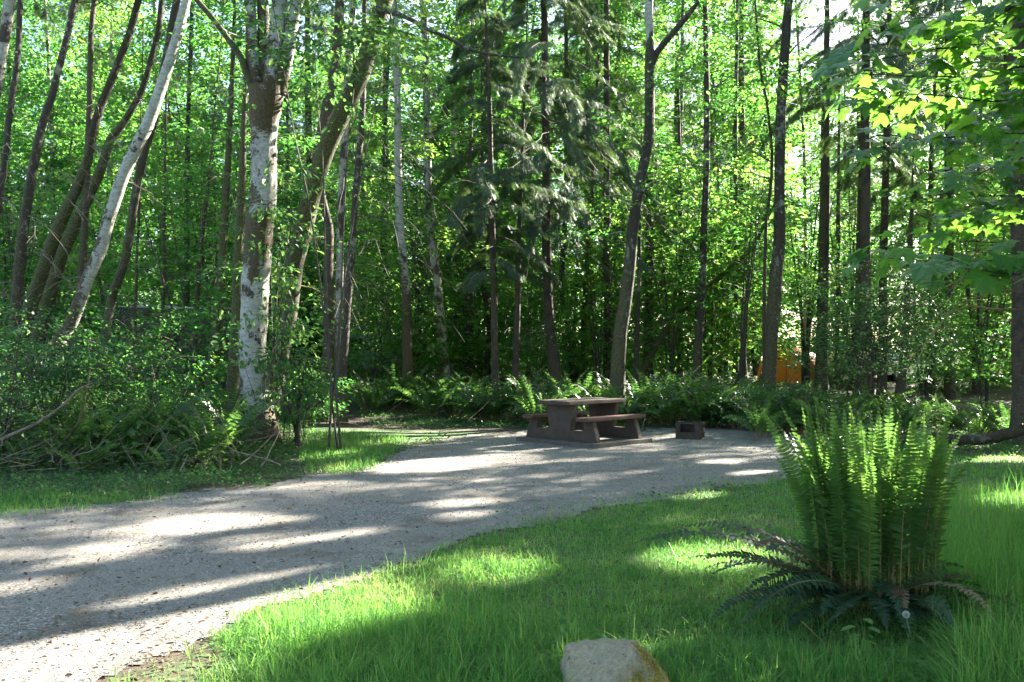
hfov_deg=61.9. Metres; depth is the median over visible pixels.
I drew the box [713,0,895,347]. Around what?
alder tree
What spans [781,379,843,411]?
sword fern
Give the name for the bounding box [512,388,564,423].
sword fern
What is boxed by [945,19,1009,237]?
alder tree
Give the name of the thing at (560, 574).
lawn weeds
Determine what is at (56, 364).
shrub
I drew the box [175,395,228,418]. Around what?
sword fern
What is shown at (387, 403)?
sword fern
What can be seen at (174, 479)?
ground cover
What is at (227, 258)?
vine maple
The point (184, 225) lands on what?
vine maple
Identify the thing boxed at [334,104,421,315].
alder tree
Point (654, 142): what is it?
conifer tree
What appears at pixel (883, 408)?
sword fern
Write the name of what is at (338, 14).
conifer tree
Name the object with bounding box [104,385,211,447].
sword fern
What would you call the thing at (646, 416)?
sword fern
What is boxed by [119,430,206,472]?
sword fern
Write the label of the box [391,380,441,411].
sword fern
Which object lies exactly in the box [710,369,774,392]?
sword fern
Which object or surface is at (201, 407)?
sword fern
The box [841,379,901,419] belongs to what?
sword fern
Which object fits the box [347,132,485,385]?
vine maple
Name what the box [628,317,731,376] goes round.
vine maple
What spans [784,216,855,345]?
vine maple
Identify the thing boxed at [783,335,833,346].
vine maple
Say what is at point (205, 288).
vine maple
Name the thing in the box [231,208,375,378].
vine maple
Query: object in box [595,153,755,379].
vine maple
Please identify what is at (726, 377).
sword fern
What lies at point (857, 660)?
grass tuft
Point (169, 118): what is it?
conifer tree
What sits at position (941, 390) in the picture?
sword fern
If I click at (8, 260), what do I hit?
vine maple
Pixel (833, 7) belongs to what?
sky
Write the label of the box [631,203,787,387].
maple tree
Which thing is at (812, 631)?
fallen branch
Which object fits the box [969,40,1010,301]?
conifer tree
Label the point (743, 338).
vine maple
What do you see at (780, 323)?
vine maple
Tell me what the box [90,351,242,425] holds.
shrub
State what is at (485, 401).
shrub
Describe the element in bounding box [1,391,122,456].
sword fern
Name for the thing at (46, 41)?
alder tree
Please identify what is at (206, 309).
vine maple
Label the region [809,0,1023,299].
maple tree
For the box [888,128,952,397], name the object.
conifer tree
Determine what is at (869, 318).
vine maple
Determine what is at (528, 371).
alder tree
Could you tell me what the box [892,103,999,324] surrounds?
alder tree
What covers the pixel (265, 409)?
fallen branch
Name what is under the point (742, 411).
sword fern
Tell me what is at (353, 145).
alder tree
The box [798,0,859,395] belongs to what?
conifer tree
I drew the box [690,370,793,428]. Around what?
shrub
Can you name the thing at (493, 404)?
sword fern
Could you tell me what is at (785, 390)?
sword fern
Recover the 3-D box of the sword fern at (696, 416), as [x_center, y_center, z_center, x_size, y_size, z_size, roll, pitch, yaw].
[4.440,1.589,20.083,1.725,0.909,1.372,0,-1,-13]
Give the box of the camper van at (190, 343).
[102,305,230,389]
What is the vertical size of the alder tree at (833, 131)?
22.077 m
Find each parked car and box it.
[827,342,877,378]
[887,352,928,380]
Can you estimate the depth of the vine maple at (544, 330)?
39.46 m
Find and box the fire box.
[675,421,703,439]
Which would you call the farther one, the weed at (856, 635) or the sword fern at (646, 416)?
the sword fern at (646, 416)
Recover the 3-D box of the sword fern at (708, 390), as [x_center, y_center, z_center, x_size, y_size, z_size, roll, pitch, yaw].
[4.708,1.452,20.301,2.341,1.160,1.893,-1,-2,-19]
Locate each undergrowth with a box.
[0,353,1011,394]
[0,402,273,470]
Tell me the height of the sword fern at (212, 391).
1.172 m
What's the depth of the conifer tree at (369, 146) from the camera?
41.20 m
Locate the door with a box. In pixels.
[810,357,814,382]
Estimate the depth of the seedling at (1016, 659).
3.93 m
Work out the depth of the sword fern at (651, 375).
24.15 m
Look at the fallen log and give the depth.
15.15 m
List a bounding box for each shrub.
[0,286,121,402]
[0,298,47,440]
[0,304,142,447]
[0,323,97,465]
[36,335,172,429]
[73,286,211,406]
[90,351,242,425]
[250,344,343,446]
[280,366,357,427]
[446,373,518,422]
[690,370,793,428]
[736,360,845,432]
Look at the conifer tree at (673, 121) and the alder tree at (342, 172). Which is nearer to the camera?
the alder tree at (342, 172)
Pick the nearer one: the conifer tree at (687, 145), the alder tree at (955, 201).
the conifer tree at (687, 145)
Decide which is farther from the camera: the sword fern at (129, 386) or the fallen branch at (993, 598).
the sword fern at (129, 386)
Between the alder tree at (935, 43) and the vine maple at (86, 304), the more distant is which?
the vine maple at (86, 304)
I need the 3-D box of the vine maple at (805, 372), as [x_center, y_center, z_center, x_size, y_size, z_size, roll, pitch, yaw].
[11.433,-4.090,33.214,6.640,11.918,6.987,0,-1,0]
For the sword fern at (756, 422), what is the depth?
17.43 m
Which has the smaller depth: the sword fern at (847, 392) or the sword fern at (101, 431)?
the sword fern at (101, 431)
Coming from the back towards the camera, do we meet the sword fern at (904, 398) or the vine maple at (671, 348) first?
the vine maple at (671, 348)
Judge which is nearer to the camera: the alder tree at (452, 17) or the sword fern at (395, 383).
the sword fern at (395, 383)
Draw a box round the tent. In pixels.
[752,347,827,382]
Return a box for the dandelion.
[902,611,912,650]
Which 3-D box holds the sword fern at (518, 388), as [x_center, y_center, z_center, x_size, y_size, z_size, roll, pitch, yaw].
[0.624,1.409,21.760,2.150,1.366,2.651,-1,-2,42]
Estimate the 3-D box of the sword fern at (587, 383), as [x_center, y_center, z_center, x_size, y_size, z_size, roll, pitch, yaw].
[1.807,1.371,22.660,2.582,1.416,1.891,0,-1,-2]
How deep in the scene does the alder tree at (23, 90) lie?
26.85 m
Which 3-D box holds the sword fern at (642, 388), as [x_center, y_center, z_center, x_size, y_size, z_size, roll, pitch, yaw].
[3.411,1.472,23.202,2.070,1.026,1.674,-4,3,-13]
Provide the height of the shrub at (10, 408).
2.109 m
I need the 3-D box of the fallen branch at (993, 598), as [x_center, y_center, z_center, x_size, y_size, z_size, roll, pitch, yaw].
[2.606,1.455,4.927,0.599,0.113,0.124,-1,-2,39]
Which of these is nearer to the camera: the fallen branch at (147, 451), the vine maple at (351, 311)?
the fallen branch at (147, 451)
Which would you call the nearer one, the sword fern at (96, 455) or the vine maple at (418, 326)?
the sword fern at (96, 455)
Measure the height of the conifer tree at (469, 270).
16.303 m
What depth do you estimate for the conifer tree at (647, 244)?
30.98 m
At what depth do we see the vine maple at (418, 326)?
28.45 m
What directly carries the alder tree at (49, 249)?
on the ground at (418, 432)
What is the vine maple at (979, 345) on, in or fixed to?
on the ground at (418, 432)
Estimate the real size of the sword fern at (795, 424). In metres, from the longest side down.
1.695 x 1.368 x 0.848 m
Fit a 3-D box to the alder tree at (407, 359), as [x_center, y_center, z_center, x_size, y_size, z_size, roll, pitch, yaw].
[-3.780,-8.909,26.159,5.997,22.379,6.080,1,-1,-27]
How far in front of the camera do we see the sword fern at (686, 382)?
23.52 m
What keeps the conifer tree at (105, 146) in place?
on the ground at (418, 432)
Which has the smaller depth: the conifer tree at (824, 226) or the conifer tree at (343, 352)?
the conifer tree at (343, 352)
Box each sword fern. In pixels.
[0,381,78,415]
[0,388,66,440]
[0,431,56,468]
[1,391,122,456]
[23,390,136,456]
[29,393,103,442]
[30,387,70,415]
[46,428,119,473]
[50,386,171,454]
[57,385,153,433]
[81,373,164,401]
[88,383,164,417]
[94,433,143,463]
[102,388,169,428]
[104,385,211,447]
[113,394,199,446]
[116,386,205,437]
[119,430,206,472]
[147,372,195,406]
[153,401,249,463]
[154,383,229,418]
[164,404,208,440]
[165,383,225,400]
[167,392,278,444]
[170,391,274,460]
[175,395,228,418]
[187,375,225,413]
[187,388,238,427]
[317,368,378,395]
[320,364,372,393]
[332,375,401,412]
[347,370,408,410]
[347,376,379,405]
[355,377,405,411]
[356,360,421,410]
[357,364,390,385]
[369,364,444,410]
[382,375,467,416]
[382,379,411,411]
[385,364,438,381]
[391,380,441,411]
[401,371,456,411]
[410,365,462,410]
[426,381,477,415]
[427,373,497,414]
[437,376,524,420]
[439,374,490,409]
[441,369,498,395]
[451,396,511,419]
[456,377,524,421]
[481,369,532,393]
[481,372,564,421]
[500,370,534,396]
[502,372,587,425]
[504,387,528,420]
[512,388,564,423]
[518,383,581,422]
[522,368,548,382]
[533,370,606,409]
[534,370,607,398]
[537,375,608,406]
[548,367,609,396]
[561,368,595,383]
[561,371,650,421]
[567,392,594,416]
[578,385,637,414]
[592,375,666,424]
[596,369,690,418]
[625,369,707,424]
[626,359,684,390]
[626,375,669,399]
[630,384,676,417]
[632,400,1015,637]
[639,362,711,400]
[655,366,718,396]
[658,383,709,419]
[660,379,761,425]
[661,369,735,411]
[665,379,731,420]
[674,373,749,425]
[674,392,731,426]
[683,373,753,397]
[694,362,760,390]
[702,378,738,418]
[704,382,771,428]
[708,374,798,424]
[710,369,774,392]
[711,365,758,387]
[722,386,790,437]
[730,380,830,432]
[734,372,785,390]
[738,389,794,428]
[745,375,811,405]
[759,397,829,434]
[774,387,865,436]
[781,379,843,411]
[795,384,844,411]
[796,376,876,428]
[805,398,887,435]
[808,379,838,405]
[808,383,896,421]
[827,368,848,385]
[829,384,857,401]
[839,386,914,408]
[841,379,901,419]
[850,380,916,407]
[854,389,923,430]
[860,381,923,421]
[866,397,952,434]
[871,396,946,432]
[884,388,944,411]
[887,377,914,391]
[891,392,959,426]
[907,364,943,384]
[914,394,959,423]
[920,392,979,427]
[929,379,966,394]
[931,399,996,432]
[934,401,978,430]
[950,400,1008,432]
[958,393,1009,425]
[965,396,1009,429]
[969,358,1010,388]
[971,402,1010,431]
[977,398,1010,424]
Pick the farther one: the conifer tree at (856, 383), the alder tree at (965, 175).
the alder tree at (965, 175)
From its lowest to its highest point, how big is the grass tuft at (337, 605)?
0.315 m
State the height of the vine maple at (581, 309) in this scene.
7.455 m
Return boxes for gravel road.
[0,427,834,681]
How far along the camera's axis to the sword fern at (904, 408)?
17.73 m
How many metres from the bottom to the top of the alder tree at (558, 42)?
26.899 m
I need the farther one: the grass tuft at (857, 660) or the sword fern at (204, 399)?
the sword fern at (204, 399)
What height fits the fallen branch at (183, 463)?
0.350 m
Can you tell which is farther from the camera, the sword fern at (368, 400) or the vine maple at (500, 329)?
the vine maple at (500, 329)
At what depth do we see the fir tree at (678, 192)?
33.07 m
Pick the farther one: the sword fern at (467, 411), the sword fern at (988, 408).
the sword fern at (467, 411)
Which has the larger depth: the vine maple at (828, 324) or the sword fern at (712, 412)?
the vine maple at (828, 324)
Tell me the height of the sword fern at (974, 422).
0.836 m
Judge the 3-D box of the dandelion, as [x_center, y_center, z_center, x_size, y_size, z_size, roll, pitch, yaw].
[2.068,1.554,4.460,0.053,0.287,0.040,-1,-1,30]
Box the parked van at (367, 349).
[319,333,429,374]
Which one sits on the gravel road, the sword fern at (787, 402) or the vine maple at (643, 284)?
the sword fern at (787, 402)
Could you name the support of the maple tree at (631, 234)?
on the ground at (418, 432)
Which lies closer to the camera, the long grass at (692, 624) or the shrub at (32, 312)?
the long grass at (692, 624)
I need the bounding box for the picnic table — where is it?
[516,397,651,448]
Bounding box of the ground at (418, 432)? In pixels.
[0,366,1023,681]
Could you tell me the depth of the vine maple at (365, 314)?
46.70 m
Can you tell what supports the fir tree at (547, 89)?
on the ground at (418, 432)
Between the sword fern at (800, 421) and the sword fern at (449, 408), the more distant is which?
the sword fern at (449, 408)
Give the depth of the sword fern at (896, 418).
17.59 m
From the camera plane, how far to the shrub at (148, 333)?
17.83 m
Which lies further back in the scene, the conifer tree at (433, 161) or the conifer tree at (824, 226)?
the conifer tree at (433, 161)
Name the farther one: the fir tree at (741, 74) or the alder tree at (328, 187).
the alder tree at (328, 187)
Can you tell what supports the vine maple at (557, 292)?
on the ground at (418, 432)
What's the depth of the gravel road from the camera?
8.05 m
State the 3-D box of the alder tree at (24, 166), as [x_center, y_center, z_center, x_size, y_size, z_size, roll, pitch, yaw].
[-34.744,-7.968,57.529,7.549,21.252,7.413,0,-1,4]
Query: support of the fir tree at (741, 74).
on the ground at (418, 432)
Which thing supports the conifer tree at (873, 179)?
on the ground at (418, 432)
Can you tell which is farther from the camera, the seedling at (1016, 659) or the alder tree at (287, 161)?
the alder tree at (287, 161)
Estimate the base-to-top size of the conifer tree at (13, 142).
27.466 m
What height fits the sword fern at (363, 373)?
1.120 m
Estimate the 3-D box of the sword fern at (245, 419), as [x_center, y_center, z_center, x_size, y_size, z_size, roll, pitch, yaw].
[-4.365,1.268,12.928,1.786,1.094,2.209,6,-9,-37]
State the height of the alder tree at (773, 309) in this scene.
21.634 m
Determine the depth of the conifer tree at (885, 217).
27.02 m
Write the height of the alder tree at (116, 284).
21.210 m
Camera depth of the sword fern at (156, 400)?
13.92 m
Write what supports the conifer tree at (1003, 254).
on the ground at (418, 432)
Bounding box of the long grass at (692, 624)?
[176,501,1016,681]
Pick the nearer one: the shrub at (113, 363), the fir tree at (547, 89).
the shrub at (113, 363)
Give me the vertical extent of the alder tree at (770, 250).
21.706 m
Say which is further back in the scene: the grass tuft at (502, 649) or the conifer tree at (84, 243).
the conifer tree at (84, 243)
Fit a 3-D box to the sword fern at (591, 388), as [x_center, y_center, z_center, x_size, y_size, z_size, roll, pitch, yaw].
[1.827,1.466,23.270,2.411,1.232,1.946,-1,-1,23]
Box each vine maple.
[0,63,105,357]
[0,74,142,385]
[0,169,116,385]
[0,194,62,372]
[0,236,111,362]
[15,161,209,388]
[26,256,122,349]
[47,327,97,369]
[63,242,160,339]
[75,127,296,393]
[75,162,181,338]
[110,45,308,390]
[125,108,285,306]
[148,288,191,306]
[150,239,321,382]
[165,164,334,359]
[174,265,230,305]
[188,0,458,451]
[195,162,351,406]
[200,270,333,376]
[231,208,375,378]
[280,174,379,347]
[300,143,500,382]
[300,285,380,362]
[302,197,440,401]
[343,290,400,371]
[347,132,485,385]
[363,231,434,373]
[375,258,500,374]
[394,226,541,380]
[398,93,552,377]
[398,180,556,375]
[402,126,535,343]
[474,282,543,362]
[481,276,596,386]
[497,198,646,385]
[499,254,578,371]
[500,271,594,375]
[529,192,659,380]
[541,203,696,379]
[544,258,641,363]
[593,175,692,352]
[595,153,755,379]
[614,136,823,383]
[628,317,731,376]
[629,287,702,369]
[654,56,809,381]
[663,135,822,394]
[684,211,807,361]
[696,261,761,362]
[724,85,900,384]
[779,254,979,399]
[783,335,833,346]
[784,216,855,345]
[786,141,926,390]
[792,323,877,357]
[800,287,874,350]
[819,155,998,402]
[870,119,1010,393]
[872,301,925,349]
[894,238,1011,407]
[922,230,1010,359]
[934,321,1011,384]
[936,173,1011,388]
[962,232,1010,358]
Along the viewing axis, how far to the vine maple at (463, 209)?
39.05 m
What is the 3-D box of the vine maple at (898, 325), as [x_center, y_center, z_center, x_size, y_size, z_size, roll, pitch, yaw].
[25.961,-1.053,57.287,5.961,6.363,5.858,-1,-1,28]
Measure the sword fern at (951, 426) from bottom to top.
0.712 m
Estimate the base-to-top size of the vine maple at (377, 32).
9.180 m
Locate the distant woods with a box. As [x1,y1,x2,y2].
[2,20,1007,369]
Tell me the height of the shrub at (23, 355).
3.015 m
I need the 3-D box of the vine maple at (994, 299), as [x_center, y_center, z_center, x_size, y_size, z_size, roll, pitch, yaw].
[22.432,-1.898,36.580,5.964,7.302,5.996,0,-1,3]
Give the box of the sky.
[5,0,998,359]
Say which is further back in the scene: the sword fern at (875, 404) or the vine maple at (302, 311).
the vine maple at (302, 311)
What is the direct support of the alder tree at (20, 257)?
on the ground at (418, 432)
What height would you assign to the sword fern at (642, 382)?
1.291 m
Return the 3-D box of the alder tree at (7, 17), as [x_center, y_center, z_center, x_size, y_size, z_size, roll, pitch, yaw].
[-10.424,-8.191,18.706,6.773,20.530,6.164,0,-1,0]
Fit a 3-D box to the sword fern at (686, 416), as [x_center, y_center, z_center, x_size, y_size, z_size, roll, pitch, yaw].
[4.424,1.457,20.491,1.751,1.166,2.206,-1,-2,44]
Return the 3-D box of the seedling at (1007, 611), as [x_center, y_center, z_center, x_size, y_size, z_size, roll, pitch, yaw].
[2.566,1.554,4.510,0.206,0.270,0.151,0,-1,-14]
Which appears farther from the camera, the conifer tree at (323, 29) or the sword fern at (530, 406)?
the conifer tree at (323, 29)
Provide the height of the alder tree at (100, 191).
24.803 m
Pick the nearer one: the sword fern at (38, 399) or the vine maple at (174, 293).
the sword fern at (38, 399)
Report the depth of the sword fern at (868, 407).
19.33 m
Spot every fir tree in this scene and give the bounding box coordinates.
[405,0,583,403]
[421,0,703,390]
[525,0,696,386]
[631,89,730,380]
[656,0,806,378]
[757,0,1004,398]
[816,0,1008,398]
[843,0,1023,443]
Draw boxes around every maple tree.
[269,0,523,427]
[578,0,707,421]
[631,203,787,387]
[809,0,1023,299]
[878,0,1009,258]
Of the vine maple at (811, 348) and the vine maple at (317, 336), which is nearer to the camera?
the vine maple at (317, 336)
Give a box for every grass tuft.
[139,586,515,680]
[299,569,579,678]
[307,634,526,681]
[335,604,654,681]
[502,652,564,681]
[657,656,710,681]
[735,611,936,681]
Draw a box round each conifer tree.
[0,0,81,340]
[0,14,41,272]
[24,0,152,404]
[94,18,161,385]
[119,42,203,305]
[129,18,196,392]
[149,104,216,299]
[157,0,242,390]
[246,0,380,370]
[297,0,387,422]
[317,0,467,424]
[319,0,444,333]
[405,82,464,300]
[440,1,490,386]
[483,0,562,387]
[514,2,671,373]
[625,31,671,321]
[632,1,738,372]
[638,0,671,382]
[658,66,699,207]
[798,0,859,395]
[801,0,900,239]
[808,69,880,340]
[814,13,850,388]
[830,85,901,300]
[831,2,908,395]
[854,4,909,400]
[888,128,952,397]
[964,127,1007,358]
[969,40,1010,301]
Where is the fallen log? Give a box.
[899,422,1023,444]
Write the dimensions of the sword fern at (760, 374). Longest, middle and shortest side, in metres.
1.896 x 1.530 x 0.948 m
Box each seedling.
[973,609,1020,630]
[1011,648,1023,664]
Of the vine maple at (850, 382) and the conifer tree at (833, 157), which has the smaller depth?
the vine maple at (850, 382)
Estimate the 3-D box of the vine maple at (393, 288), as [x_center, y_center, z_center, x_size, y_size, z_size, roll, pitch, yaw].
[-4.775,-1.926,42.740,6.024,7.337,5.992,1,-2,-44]
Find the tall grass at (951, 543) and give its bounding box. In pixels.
[915,470,1023,648]
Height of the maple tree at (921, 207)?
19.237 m
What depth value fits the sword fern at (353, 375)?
26.65 m
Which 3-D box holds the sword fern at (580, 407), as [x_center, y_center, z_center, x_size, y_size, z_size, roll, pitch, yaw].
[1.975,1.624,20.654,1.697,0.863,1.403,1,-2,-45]
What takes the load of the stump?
on the ground at (418, 432)
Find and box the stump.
[300,359,310,416]
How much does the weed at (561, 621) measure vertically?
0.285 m
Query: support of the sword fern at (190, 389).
on the ground at (418, 432)
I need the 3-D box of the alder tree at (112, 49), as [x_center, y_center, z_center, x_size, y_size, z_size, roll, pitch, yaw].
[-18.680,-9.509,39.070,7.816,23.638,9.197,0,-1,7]
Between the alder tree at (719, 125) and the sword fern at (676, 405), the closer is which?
the sword fern at (676, 405)
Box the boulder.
[559,637,670,681]
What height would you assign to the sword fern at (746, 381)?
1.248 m
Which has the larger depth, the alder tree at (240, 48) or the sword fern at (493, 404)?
the alder tree at (240, 48)
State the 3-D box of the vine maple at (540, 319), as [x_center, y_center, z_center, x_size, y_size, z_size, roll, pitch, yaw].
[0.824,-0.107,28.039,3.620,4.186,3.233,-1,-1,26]
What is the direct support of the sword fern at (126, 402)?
on the ground at (418, 432)
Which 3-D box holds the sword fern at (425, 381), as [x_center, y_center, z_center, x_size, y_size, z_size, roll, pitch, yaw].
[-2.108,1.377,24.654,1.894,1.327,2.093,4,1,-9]
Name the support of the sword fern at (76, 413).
on the ground at (418, 432)
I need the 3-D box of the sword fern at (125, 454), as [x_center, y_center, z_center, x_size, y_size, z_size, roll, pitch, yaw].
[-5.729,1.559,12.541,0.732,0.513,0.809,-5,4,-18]
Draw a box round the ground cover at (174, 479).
[0,404,1023,506]
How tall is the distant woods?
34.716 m
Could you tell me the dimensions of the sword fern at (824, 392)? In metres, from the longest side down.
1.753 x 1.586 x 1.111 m
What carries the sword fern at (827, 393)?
on the ground at (418, 432)
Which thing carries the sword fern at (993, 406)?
on the ground at (418, 432)
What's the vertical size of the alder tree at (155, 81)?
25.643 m
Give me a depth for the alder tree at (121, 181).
16.99 m
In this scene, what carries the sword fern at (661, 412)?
on the ground at (418, 432)
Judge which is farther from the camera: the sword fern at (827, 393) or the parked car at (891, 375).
the parked car at (891, 375)
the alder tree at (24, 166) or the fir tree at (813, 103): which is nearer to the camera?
the fir tree at (813, 103)
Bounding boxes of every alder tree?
[0,0,68,253]
[0,0,86,226]
[0,0,113,330]
[0,0,113,408]
[0,0,161,330]
[0,2,152,344]
[0,100,59,356]
[4,0,142,376]
[9,0,184,302]
[18,0,164,391]
[20,0,287,404]
[26,87,122,307]
[35,92,145,344]
[54,0,249,304]
[66,0,180,405]
[66,0,285,391]
[145,73,238,306]
[158,0,310,401]
[164,2,337,419]
[170,100,246,300]
[173,5,323,305]
[177,0,380,383]
[182,95,250,301]
[194,0,329,445]
[234,57,346,360]
[270,90,367,317]
[283,0,478,372]
[293,7,432,333]
[293,46,412,370]
[294,0,506,410]
[302,79,404,279]
[307,0,400,414]
[328,75,389,318]
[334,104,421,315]
[355,0,557,374]
[371,0,537,378]
[372,0,570,377]
[375,0,508,385]
[431,0,525,381]
[458,0,587,374]
[464,51,561,359]
[476,32,572,358]
[493,0,644,384]
[499,84,563,382]
[526,0,644,375]
[527,0,677,339]
[529,0,710,318]
[549,1,703,342]
[551,38,659,317]
[590,0,772,376]
[594,110,691,381]
[617,0,810,386]
[624,0,809,372]
[641,0,831,375]
[664,0,820,375]
[689,0,911,394]
[693,90,802,371]
[696,0,808,368]
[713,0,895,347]
[715,137,799,328]
[723,91,818,340]
[783,0,1009,397]
[807,123,897,315]
[870,63,974,325]
[892,0,1010,387]
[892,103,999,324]
[909,19,1009,361]
[930,83,1009,318]
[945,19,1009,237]
[991,285,1010,303]
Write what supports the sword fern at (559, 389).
on the ground at (418, 432)
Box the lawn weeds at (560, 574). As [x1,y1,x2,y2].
[1,466,1011,681]
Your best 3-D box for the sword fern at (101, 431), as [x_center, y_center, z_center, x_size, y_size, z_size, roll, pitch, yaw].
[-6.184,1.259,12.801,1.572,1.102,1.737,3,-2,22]
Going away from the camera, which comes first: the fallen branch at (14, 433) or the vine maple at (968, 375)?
the fallen branch at (14, 433)
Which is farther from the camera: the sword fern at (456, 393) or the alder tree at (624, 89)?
the alder tree at (624, 89)
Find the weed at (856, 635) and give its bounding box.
[841,618,880,651]
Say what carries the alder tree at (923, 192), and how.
on the ground at (418, 432)
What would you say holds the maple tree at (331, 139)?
on the ground at (418, 432)
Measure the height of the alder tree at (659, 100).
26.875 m
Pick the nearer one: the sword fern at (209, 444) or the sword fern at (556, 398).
the sword fern at (209, 444)
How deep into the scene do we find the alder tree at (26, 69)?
38.54 m
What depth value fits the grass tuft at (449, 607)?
4.91 m
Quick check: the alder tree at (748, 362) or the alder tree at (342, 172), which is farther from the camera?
the alder tree at (748, 362)
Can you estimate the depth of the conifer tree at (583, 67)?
41.68 m
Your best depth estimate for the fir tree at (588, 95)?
31.12 m
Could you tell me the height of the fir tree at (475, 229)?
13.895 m
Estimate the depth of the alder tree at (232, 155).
63.83 m
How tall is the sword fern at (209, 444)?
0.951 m
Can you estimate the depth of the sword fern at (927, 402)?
20.18 m
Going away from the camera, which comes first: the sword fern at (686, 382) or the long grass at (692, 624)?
the long grass at (692, 624)
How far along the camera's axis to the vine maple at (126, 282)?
49.57 m
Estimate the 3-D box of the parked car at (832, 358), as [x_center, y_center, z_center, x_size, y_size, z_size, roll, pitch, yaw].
[14.437,0.877,35.989,1.890,1.596,4.740,0,-1,15]
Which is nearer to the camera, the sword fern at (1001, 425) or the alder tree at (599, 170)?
the sword fern at (1001, 425)
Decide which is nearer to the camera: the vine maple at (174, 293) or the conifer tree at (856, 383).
the conifer tree at (856, 383)
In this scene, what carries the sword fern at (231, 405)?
on the ground at (418, 432)
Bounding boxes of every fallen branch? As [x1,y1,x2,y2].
[0,373,93,446]
[38,443,118,462]
[48,358,108,468]
[93,435,191,467]
[173,448,191,471]
[231,394,286,444]
[241,434,278,446]
[801,621,829,647]
[906,584,1020,608]
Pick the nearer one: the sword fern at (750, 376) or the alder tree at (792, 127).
the sword fern at (750, 376)
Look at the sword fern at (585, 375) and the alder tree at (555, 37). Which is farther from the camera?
the alder tree at (555, 37)
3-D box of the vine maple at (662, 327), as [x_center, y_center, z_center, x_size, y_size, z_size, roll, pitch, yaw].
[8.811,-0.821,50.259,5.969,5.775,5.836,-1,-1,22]
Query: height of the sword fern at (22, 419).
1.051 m
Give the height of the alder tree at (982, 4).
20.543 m
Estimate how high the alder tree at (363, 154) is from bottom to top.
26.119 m
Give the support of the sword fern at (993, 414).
on the ground at (418, 432)
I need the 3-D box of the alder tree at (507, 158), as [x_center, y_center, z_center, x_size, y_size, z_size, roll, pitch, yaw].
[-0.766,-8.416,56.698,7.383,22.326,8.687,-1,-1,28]
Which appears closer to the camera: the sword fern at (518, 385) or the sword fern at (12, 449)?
the sword fern at (12, 449)
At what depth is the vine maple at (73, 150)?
32.91 m
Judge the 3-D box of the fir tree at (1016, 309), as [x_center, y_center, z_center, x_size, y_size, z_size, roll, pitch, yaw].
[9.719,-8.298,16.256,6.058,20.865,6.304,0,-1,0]
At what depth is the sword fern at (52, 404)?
16.13 m
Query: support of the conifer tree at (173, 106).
on the ground at (418, 432)
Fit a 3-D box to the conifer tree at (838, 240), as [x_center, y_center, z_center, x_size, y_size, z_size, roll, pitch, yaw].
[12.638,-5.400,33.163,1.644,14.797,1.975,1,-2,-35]
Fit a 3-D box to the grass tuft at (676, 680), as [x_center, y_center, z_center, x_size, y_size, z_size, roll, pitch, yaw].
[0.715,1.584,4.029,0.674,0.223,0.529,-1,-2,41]
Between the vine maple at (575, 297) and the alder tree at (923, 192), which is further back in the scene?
the alder tree at (923, 192)
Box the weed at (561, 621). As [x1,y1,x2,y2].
[548,617,567,666]
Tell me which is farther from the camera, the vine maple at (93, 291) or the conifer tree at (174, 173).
the conifer tree at (174, 173)
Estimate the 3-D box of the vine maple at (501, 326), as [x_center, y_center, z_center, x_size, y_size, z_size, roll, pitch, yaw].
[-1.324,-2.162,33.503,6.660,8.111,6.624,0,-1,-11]
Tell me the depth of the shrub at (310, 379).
15.29 m
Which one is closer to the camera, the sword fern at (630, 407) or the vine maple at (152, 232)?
the sword fern at (630, 407)
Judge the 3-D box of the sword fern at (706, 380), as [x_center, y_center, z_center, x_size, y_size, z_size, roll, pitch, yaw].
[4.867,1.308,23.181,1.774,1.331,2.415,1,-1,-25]
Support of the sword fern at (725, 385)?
on the ground at (418, 432)
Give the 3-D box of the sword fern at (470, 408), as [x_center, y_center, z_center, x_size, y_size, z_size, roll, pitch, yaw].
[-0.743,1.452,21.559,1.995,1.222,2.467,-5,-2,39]
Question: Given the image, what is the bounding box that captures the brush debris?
[0,382,1008,476]
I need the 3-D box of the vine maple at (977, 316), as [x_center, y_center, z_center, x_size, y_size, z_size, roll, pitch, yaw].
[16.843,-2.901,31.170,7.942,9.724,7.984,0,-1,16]
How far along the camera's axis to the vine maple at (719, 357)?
30.19 m
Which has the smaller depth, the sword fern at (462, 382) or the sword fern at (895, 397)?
the sword fern at (895, 397)
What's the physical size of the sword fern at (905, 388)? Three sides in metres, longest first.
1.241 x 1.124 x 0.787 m
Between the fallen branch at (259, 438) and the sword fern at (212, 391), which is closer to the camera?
the fallen branch at (259, 438)
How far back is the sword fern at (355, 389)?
25.25 m
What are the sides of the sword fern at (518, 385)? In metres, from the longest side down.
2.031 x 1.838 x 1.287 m
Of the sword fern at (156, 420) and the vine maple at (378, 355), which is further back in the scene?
the vine maple at (378, 355)
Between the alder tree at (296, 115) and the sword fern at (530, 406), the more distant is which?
the alder tree at (296, 115)
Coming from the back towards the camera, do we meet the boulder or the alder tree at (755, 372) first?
the alder tree at (755, 372)
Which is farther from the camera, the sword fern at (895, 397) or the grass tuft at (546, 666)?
the sword fern at (895, 397)

